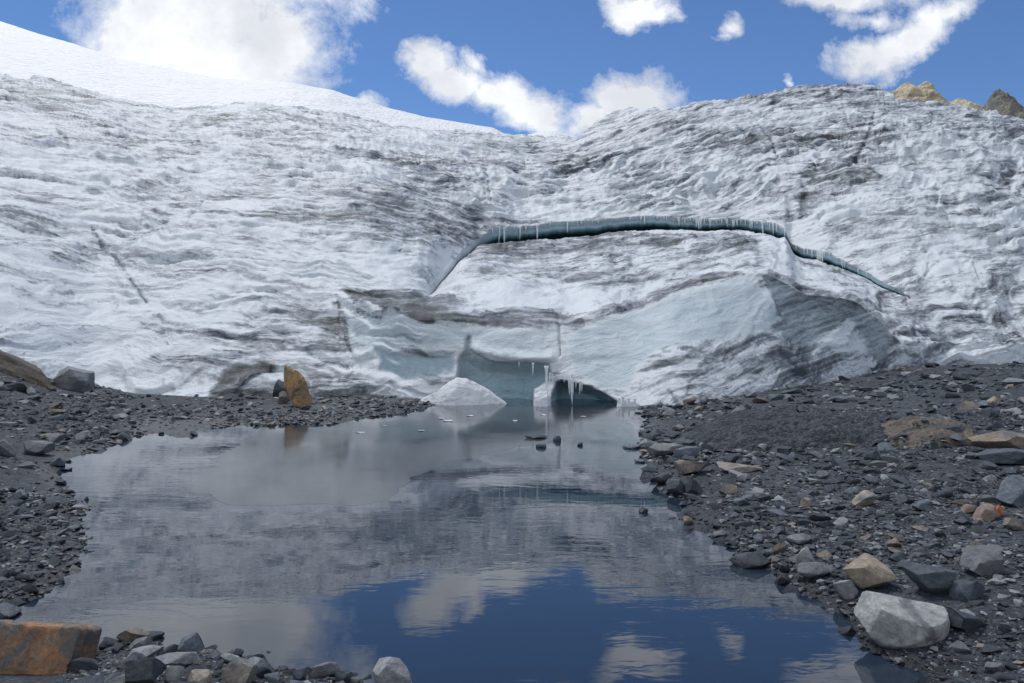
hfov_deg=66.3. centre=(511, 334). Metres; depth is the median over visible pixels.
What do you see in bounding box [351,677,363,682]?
stone
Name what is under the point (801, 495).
stone
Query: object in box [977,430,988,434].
stone
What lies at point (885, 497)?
stone
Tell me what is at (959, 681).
stone
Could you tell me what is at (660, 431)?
stone
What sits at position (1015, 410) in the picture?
stone
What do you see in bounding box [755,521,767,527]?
stone
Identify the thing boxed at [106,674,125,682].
stone
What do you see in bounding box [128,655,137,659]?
stone
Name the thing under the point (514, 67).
sky
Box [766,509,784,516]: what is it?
stone
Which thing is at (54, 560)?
stone
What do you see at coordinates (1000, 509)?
rock
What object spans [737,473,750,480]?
rock
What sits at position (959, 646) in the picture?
stone
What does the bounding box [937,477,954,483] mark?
stone
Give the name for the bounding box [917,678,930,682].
stone
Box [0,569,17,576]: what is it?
stone
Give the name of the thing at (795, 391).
stone
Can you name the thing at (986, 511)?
flat stone
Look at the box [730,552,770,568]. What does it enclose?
flat stone
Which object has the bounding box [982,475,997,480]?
stone
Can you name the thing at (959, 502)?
stone
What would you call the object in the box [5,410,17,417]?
stone
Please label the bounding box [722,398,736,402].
stone
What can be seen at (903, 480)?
stone
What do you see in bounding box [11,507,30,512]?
stone
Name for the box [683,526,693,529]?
stone
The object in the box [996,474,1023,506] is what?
rock
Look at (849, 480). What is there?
stone
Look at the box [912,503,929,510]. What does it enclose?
stone
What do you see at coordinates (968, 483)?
stone
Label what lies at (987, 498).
stone
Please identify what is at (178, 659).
flat stone
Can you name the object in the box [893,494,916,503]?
stone
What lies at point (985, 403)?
stone
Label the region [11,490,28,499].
stone
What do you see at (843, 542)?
stone
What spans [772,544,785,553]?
stone
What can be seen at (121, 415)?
stone
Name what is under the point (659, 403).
stone
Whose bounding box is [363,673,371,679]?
stone
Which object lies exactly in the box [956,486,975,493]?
stone
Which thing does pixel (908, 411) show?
stone
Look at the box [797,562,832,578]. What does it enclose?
flat stone
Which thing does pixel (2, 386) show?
stone
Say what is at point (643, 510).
stone
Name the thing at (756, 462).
stone
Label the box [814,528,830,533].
stone
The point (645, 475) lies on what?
stone
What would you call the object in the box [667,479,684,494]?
rock
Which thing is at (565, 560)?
water
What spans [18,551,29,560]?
stone
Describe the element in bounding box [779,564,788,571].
stone
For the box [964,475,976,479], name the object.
stone
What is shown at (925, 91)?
rocky peak
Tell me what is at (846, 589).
rock
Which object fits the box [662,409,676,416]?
stone
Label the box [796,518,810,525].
stone
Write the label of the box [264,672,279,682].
stone
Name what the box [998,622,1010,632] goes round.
stone
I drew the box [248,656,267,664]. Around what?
stone
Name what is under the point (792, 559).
stone
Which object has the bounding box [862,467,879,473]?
stone
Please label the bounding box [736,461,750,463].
stone
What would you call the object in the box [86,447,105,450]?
stone
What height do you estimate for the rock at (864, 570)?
0.270 m
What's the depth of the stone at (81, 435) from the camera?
14.36 m
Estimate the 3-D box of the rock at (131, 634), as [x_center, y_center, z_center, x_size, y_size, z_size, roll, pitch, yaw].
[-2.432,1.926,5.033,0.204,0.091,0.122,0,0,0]
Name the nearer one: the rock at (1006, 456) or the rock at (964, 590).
the rock at (964, 590)
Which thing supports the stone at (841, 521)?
on the ground
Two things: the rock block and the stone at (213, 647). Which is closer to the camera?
the rock block
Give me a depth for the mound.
13.00 m
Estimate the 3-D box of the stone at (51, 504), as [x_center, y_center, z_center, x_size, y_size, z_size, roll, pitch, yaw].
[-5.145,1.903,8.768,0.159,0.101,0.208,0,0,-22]
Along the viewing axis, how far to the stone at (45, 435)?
14.17 m
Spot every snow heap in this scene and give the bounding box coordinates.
[420,377,506,404]
[533,391,550,406]
[617,400,640,406]
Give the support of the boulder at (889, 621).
on the ground
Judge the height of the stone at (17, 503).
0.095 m
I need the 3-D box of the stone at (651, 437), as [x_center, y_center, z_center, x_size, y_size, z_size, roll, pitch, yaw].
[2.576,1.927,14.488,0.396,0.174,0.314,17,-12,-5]
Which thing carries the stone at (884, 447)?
on the ground
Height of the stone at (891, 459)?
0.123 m
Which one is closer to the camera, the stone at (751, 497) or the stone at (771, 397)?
the stone at (751, 497)
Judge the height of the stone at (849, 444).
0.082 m
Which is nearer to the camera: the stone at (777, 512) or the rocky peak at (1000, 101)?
the stone at (777, 512)
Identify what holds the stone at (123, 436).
on the ground
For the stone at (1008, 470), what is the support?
on the ground
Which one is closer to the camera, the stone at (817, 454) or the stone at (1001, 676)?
the stone at (1001, 676)
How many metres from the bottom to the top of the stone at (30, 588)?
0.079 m
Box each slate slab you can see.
[0,602,21,619]
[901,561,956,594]
[945,606,984,631]
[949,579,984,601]
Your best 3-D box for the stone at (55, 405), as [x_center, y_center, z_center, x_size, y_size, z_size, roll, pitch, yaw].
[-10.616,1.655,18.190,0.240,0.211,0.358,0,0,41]
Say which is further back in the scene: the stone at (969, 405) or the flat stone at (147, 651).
the stone at (969, 405)
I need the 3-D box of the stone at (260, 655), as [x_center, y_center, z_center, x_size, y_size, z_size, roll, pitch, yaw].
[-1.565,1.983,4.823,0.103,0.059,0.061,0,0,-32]
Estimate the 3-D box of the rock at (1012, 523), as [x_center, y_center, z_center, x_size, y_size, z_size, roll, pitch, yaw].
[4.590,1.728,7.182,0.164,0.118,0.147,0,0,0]
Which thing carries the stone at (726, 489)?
on the ground
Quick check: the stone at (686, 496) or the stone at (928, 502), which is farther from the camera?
the stone at (686, 496)
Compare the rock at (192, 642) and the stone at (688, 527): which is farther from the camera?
the stone at (688, 527)
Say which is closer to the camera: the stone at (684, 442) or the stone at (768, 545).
the stone at (768, 545)
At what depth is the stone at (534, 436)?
15.13 m
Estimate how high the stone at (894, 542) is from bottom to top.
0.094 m
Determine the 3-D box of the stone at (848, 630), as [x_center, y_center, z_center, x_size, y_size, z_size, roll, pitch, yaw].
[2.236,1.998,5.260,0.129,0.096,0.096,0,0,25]
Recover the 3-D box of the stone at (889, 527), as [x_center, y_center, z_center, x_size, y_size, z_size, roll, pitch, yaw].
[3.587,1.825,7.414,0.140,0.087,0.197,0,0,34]
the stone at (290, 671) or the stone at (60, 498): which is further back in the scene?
the stone at (60, 498)
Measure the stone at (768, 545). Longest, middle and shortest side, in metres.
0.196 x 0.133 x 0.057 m
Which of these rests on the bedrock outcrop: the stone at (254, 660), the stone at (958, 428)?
the stone at (958, 428)
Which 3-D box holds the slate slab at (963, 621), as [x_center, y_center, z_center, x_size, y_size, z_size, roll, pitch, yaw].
[2.896,1.814,5.029,0.258,0.134,0.203,0,0,-21]
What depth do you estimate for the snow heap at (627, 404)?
21.89 m
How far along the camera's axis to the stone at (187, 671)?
4.34 m
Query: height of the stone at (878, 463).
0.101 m
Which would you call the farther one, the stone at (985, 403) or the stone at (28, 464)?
the stone at (985, 403)
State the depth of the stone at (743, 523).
7.87 m
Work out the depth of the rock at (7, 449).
11.84 m
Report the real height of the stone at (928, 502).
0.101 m
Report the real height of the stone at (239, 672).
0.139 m
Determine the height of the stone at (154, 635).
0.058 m
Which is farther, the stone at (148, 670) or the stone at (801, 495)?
the stone at (801, 495)
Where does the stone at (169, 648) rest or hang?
on the ground
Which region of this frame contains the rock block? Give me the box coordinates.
[0,620,101,674]
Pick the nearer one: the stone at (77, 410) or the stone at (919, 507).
the stone at (919, 507)
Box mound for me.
[681,405,889,450]
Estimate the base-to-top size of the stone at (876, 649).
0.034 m
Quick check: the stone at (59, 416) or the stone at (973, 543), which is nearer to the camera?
the stone at (973, 543)
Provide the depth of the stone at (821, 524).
7.68 m
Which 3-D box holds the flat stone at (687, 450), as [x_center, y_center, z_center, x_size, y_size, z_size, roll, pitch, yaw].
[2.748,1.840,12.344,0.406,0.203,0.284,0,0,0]
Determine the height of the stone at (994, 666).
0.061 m
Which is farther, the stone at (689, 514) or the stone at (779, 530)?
the stone at (689, 514)
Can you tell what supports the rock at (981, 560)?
on the ground
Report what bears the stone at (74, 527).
on the ground
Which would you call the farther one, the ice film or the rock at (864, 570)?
the ice film
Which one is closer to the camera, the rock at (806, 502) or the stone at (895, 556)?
the stone at (895, 556)
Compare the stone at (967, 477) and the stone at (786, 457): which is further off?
the stone at (786, 457)
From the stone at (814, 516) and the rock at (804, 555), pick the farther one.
the stone at (814, 516)
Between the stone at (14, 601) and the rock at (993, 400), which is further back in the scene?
the rock at (993, 400)
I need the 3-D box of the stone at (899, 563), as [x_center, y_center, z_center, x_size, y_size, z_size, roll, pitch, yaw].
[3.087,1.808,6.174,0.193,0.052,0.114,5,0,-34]
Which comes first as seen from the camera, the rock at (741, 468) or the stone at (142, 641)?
the stone at (142, 641)
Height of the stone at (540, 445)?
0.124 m
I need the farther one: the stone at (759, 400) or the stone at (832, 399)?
the stone at (759, 400)
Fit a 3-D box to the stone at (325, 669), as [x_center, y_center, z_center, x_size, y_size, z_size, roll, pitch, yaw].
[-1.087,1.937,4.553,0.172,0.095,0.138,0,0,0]
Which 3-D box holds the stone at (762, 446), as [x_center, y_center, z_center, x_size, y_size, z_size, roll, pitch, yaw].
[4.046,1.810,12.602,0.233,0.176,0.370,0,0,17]
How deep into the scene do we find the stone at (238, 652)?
4.73 m
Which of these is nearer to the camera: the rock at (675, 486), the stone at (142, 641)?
the stone at (142, 641)
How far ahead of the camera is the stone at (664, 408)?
19.31 m
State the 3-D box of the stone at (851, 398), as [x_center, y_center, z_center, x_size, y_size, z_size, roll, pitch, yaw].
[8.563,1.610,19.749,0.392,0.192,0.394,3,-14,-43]
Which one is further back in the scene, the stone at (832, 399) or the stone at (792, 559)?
the stone at (832, 399)
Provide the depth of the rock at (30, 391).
19.17 m
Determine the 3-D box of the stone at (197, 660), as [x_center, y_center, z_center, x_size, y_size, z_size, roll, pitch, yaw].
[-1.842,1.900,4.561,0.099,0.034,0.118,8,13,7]
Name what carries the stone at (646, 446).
in the water
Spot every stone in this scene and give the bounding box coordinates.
[0,381,4,389]
[0,422,19,426]
[0,530,16,537]
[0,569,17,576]
[0,576,6,584]
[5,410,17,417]
[5,534,20,541]
[6,383,26,391]
[6,500,26,506]
[7,598,25,605]
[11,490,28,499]
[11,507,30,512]
[14,573,34,580]
[17,460,35,467]
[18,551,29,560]
[21,584,38,592]
[40,433,58,436]
[43,500,59,508]
[45,495,69,503]
[46,402,62,408]
[46,434,65,441]
[47,414,68,420]
[47,516,59,520]
[47,556,60,564]
[49,458,65,466]
[50,409,66,415]
[67,525,80,530]
[67,559,81,565]
[67,657,98,671]
[72,407,82,413]
[73,675,104,682]
[74,431,86,439]
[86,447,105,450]
[98,637,117,649]
[104,671,124,682]
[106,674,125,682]
[111,644,126,652]
[112,413,127,418]
[114,410,127,413]
[114,657,135,669]
[117,432,132,439]
[125,657,166,682]
[126,645,163,658]
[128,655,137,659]
[129,635,151,648]
[148,631,164,639]
[155,652,196,665]
[156,644,178,655]
[164,665,184,682]
[182,664,208,677]
[188,669,212,682]
[190,654,202,664]
[205,645,217,649]
[210,649,221,658]
[211,662,220,668]
[220,653,238,662]
[221,662,256,682]
[227,648,243,655]
[228,657,248,665]
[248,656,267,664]
[249,654,264,657]
[255,657,272,676]
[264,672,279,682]
[282,668,296,674]
[284,680,304,682]
[292,667,311,680]
[308,662,339,677]
[335,669,350,682]
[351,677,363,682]
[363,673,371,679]
[524,434,547,438]
[536,443,545,447]
[553,435,560,440]
[623,443,639,448]
[634,459,644,462]
[638,438,657,444]
[639,443,653,449]
[639,472,651,478]
[639,507,648,512]
[641,466,657,472]
[642,433,657,440]
[647,443,684,455]
[648,432,661,436]
[655,401,663,406]
[656,428,666,433]
[658,438,671,442]
[660,405,672,412]
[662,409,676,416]
[662,457,681,463]
[664,431,680,436]
[673,446,698,457]
[675,438,695,445]
[681,454,696,460]
[682,398,695,404]
[682,493,696,499]
[683,515,692,525]
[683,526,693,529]
[684,510,694,517]
[699,442,714,451]
[702,449,712,453]
[709,502,724,509]
[712,537,727,543]
[713,530,728,536]
[719,485,737,494]
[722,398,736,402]
[723,456,739,462]
[728,470,743,476]
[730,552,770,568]
[731,407,746,412]
[733,498,750,505]
[735,521,753,528]
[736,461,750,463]
[741,494,755,500]
[744,490,758,496]
[744,506,763,510]
[751,397,767,402]
[751,451,765,456]
[752,459,761,464]
[754,533,762,542]
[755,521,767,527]
[755,549,771,555]
[758,443,766,450]
[760,544,774,547]
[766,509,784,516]
[768,394,784,400]
[771,445,791,451]
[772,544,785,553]
[773,526,784,534]
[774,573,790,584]
[777,448,788,453]
[777,454,793,462]
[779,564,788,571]
[781,388,802,393]
[782,584,798,591]
[783,541,792,548]
[785,383,805,389]
[788,452,802,459]
[788,555,796,563]
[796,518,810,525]
[796,527,809,532]
[797,492,815,500]
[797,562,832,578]
[804,544,815,550]
[808,451,824,457]
[809,512,830,520]
[813,521,833,527]
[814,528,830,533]
[816,471,829,478]
[816,549,832,557]
[823,395,847,401]
[824,485,835,492]
[832,457,849,467]
[832,529,849,535]
[833,517,847,526]
[834,540,852,546]
[835,626,855,635]
[840,443,854,446]
[844,476,860,484]
[845,395,855,400]
[857,387,872,391]
[857,460,873,466]
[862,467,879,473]
[863,450,879,459]
[863,475,877,484]
[868,392,886,396]
[869,460,890,466]
[869,486,894,493]
[870,645,882,653]
[875,494,889,500]
[877,442,897,452]
[881,455,901,462]
[884,523,899,530]
[884,538,901,546]
[888,532,905,541]
[888,552,905,560]
[890,412,906,419]
[890,477,909,483]
[892,409,912,414]
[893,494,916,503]
[896,559,904,567]
[911,499,932,505]
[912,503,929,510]
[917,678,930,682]
[924,543,943,548]
[927,402,943,406]
[932,413,944,418]
[932,487,952,497]
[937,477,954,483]
[939,391,960,397]
[941,473,956,478]
[943,424,964,431]
[946,640,970,651]
[949,499,970,504]
[950,434,964,439]
[951,372,969,379]
[953,517,973,524]
[954,410,968,414]
[954,679,967,682]
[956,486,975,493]
[957,400,980,409]
[961,384,974,391]
[963,480,980,486]
[964,451,977,458]
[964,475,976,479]
[969,540,983,545]
[972,503,1000,520]
[975,526,992,533]
[977,400,992,407]
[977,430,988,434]
[978,460,998,469]
[981,407,999,417]
[981,495,998,502]
[981,643,1001,653]
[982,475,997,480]
[984,662,1004,671]
[985,423,1006,429]
[992,671,1018,681]
[995,467,1015,475]
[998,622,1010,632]
[1002,378,1023,385]
[1003,407,1022,414]
[1016,397,1023,403]
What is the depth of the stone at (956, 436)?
11.71 m
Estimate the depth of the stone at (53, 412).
16.99 m
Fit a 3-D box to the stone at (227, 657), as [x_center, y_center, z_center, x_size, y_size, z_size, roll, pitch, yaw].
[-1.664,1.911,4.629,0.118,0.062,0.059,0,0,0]
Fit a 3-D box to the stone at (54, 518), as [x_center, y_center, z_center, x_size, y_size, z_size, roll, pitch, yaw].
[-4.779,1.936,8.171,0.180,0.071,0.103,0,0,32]
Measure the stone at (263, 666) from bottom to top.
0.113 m
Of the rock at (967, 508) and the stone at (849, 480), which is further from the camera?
the stone at (849, 480)
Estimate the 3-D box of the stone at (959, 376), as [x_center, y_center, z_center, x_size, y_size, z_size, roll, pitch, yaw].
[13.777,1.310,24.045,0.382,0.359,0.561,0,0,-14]
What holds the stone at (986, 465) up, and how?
on the ground
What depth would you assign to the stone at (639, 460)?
12.30 m
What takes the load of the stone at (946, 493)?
on the ground
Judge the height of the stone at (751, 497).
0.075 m
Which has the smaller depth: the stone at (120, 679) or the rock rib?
the stone at (120, 679)
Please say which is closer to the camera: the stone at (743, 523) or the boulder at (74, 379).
the stone at (743, 523)
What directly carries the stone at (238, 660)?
on the ground
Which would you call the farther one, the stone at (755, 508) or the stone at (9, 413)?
the stone at (9, 413)
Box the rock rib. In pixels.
[0,350,53,387]
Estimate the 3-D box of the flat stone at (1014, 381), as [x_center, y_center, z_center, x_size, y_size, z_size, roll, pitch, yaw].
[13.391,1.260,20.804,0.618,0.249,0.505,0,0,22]
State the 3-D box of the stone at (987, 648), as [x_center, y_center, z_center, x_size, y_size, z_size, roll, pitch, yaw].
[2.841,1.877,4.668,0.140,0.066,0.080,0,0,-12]
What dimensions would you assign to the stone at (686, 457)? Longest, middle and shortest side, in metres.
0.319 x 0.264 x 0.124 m
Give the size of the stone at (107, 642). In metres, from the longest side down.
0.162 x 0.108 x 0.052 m
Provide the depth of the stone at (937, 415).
14.62 m
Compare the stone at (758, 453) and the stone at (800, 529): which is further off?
the stone at (758, 453)
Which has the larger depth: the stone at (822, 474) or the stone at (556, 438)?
the stone at (556, 438)
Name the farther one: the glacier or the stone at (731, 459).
the glacier
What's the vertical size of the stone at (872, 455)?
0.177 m
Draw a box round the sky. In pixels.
[0,0,1023,136]
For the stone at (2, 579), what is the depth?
6.09 m
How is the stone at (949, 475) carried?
on the ground
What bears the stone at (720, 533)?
on the ground
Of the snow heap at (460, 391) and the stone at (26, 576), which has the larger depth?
the snow heap at (460, 391)
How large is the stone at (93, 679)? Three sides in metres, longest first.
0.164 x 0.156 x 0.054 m
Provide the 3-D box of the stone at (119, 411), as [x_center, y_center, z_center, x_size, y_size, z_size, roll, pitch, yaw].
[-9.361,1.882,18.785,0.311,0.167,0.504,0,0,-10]
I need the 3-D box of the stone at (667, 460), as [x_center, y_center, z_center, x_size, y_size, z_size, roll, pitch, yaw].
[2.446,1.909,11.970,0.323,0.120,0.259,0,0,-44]
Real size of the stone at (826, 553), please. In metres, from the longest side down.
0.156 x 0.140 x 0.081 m
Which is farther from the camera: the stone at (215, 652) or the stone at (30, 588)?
the stone at (30, 588)
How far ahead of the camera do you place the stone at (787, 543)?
7.07 m
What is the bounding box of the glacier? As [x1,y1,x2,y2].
[0,21,1023,406]
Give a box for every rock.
[0,439,15,456]
[24,440,54,454]
[26,387,35,395]
[116,628,149,641]
[177,632,204,653]
[273,379,285,396]
[278,391,289,403]
[284,364,311,405]
[652,471,669,483]
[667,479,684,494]
[674,460,709,474]
[685,479,703,493]
[717,461,762,472]
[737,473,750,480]
[787,533,811,544]
[796,546,815,567]
[800,497,812,506]
[833,580,857,598]
[843,553,895,588]
[851,490,876,505]
[960,544,1003,575]
[961,504,976,513]
[987,396,1000,405]
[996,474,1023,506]
[996,505,1003,515]
[1003,518,1023,529]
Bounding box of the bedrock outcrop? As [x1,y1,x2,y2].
[875,415,978,448]
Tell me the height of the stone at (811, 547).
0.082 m
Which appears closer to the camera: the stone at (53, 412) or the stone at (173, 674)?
the stone at (173, 674)
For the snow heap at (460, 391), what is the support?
on the ground
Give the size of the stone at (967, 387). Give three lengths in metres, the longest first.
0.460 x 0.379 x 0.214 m
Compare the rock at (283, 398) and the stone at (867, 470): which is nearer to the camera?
the stone at (867, 470)
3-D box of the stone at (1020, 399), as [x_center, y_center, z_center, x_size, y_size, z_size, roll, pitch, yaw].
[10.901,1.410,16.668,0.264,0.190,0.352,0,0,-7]
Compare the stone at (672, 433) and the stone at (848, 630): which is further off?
the stone at (672, 433)
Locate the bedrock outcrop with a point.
(921, 434)
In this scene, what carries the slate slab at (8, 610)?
on the ground
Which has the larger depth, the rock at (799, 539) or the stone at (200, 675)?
the rock at (799, 539)
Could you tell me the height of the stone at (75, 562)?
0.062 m
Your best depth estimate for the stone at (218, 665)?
4.50 m
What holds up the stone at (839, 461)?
on the ground
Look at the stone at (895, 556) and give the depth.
6.32 m
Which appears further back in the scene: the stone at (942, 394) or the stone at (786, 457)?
the stone at (942, 394)
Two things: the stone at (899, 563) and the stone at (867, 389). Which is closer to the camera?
the stone at (899, 563)
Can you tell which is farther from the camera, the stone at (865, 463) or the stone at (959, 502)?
the stone at (865, 463)
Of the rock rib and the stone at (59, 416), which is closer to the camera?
the stone at (59, 416)
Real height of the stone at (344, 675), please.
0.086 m
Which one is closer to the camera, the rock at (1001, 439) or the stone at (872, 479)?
the stone at (872, 479)
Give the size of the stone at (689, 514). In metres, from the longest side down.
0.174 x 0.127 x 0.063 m
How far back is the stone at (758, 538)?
7.34 m
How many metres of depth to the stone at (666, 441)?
13.70 m
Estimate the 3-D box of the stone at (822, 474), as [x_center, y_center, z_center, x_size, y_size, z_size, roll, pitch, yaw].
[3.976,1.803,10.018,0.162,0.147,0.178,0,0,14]
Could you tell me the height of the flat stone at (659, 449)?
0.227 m
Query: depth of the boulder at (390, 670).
4.19 m
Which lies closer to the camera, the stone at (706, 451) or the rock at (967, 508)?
the rock at (967, 508)
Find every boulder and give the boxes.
[53,366,94,391]
[373,657,411,682]
[854,591,949,648]
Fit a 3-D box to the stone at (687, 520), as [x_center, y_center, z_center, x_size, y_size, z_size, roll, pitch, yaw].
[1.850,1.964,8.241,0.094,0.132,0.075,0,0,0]
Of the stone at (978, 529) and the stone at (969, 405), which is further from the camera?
the stone at (969, 405)
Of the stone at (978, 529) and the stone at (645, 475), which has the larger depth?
the stone at (645, 475)
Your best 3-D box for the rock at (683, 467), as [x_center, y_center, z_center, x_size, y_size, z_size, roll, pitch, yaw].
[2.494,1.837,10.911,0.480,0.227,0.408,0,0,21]
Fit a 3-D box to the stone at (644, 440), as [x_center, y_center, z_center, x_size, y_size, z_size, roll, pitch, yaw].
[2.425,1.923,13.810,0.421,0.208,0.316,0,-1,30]
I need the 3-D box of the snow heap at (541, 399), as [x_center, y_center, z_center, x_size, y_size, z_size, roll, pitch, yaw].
[0.864,1.841,22.185,0.538,0.507,0.618,0,0,0]
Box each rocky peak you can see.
[887,81,982,109]
[982,89,1023,119]
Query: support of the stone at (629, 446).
on the ground
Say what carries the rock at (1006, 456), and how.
on the ground
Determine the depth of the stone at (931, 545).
6.55 m
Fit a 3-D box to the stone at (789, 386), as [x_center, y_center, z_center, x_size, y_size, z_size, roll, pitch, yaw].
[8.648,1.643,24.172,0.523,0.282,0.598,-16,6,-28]
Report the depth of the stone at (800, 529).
7.49 m
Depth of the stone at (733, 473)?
10.37 m
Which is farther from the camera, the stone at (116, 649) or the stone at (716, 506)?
the stone at (716, 506)
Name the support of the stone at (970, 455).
on the ground
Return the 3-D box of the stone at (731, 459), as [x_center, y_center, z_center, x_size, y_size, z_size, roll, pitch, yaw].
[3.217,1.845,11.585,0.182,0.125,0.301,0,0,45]
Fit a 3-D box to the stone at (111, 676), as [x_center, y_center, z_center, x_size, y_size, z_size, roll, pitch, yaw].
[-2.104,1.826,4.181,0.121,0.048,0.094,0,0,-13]
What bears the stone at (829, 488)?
on the ground
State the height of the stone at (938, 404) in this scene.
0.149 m
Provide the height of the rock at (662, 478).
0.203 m
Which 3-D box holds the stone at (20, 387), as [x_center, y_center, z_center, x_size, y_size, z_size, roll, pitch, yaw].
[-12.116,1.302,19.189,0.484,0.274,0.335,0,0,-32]
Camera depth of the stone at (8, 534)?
7.25 m
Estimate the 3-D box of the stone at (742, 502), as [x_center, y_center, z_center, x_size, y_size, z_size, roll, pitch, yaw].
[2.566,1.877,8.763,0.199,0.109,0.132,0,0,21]
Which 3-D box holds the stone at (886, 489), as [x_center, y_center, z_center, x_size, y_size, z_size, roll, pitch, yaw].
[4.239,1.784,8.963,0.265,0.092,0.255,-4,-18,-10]
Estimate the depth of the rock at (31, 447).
12.43 m
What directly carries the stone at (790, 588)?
on the ground
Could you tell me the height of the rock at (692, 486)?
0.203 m
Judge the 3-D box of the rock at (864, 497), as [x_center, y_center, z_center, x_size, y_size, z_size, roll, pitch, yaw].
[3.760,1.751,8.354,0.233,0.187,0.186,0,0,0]
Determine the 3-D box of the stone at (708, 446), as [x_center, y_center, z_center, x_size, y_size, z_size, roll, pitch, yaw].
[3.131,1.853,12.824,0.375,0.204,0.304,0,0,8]
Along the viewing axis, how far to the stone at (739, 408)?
18.01 m
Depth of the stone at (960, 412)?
15.40 m
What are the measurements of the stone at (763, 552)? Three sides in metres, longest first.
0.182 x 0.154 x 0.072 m
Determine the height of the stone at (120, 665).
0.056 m
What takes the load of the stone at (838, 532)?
on the ground
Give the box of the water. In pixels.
[7,398,926,682]
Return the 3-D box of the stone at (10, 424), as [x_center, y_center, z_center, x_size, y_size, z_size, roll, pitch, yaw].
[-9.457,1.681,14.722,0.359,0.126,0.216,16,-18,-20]
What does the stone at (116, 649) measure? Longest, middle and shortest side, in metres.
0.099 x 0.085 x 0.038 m
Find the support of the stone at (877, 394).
on the ground
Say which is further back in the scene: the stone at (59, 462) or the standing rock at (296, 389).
the standing rock at (296, 389)
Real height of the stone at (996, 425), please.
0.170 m
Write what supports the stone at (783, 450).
on the ground
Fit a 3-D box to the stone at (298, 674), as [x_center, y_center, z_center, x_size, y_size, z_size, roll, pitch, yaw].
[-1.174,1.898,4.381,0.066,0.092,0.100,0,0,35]
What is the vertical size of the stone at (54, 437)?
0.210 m
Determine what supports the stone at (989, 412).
on the ground
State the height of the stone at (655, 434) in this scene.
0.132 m
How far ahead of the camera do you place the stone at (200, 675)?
4.10 m
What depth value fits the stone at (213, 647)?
5.00 m
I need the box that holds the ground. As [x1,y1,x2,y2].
[0,363,1023,682]
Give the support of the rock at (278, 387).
on the ground
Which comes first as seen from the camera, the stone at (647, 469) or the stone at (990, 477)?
the stone at (990, 477)
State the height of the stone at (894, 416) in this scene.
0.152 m
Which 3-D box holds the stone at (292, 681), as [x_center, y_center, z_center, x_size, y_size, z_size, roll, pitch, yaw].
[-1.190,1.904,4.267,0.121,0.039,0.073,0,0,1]
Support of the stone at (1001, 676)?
on the ground
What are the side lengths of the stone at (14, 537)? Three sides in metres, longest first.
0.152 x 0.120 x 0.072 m
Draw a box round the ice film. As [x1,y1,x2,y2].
[189,405,635,505]
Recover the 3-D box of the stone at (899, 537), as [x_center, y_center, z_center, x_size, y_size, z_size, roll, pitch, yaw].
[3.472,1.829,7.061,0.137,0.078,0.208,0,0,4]
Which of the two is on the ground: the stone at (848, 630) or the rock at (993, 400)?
the rock at (993, 400)
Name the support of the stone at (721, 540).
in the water
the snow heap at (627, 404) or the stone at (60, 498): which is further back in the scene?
the snow heap at (627, 404)
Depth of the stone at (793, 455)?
11.43 m
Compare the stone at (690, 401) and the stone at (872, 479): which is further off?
the stone at (690, 401)
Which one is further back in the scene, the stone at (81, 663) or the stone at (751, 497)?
the stone at (751, 497)
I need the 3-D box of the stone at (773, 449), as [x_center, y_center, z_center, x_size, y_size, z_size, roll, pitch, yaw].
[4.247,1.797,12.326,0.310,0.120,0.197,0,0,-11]
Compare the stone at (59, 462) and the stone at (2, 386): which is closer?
the stone at (59, 462)
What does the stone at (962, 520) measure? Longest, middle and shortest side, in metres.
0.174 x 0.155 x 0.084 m
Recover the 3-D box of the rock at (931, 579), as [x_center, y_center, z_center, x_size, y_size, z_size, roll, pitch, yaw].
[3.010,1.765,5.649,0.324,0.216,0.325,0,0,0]
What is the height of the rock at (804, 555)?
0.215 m

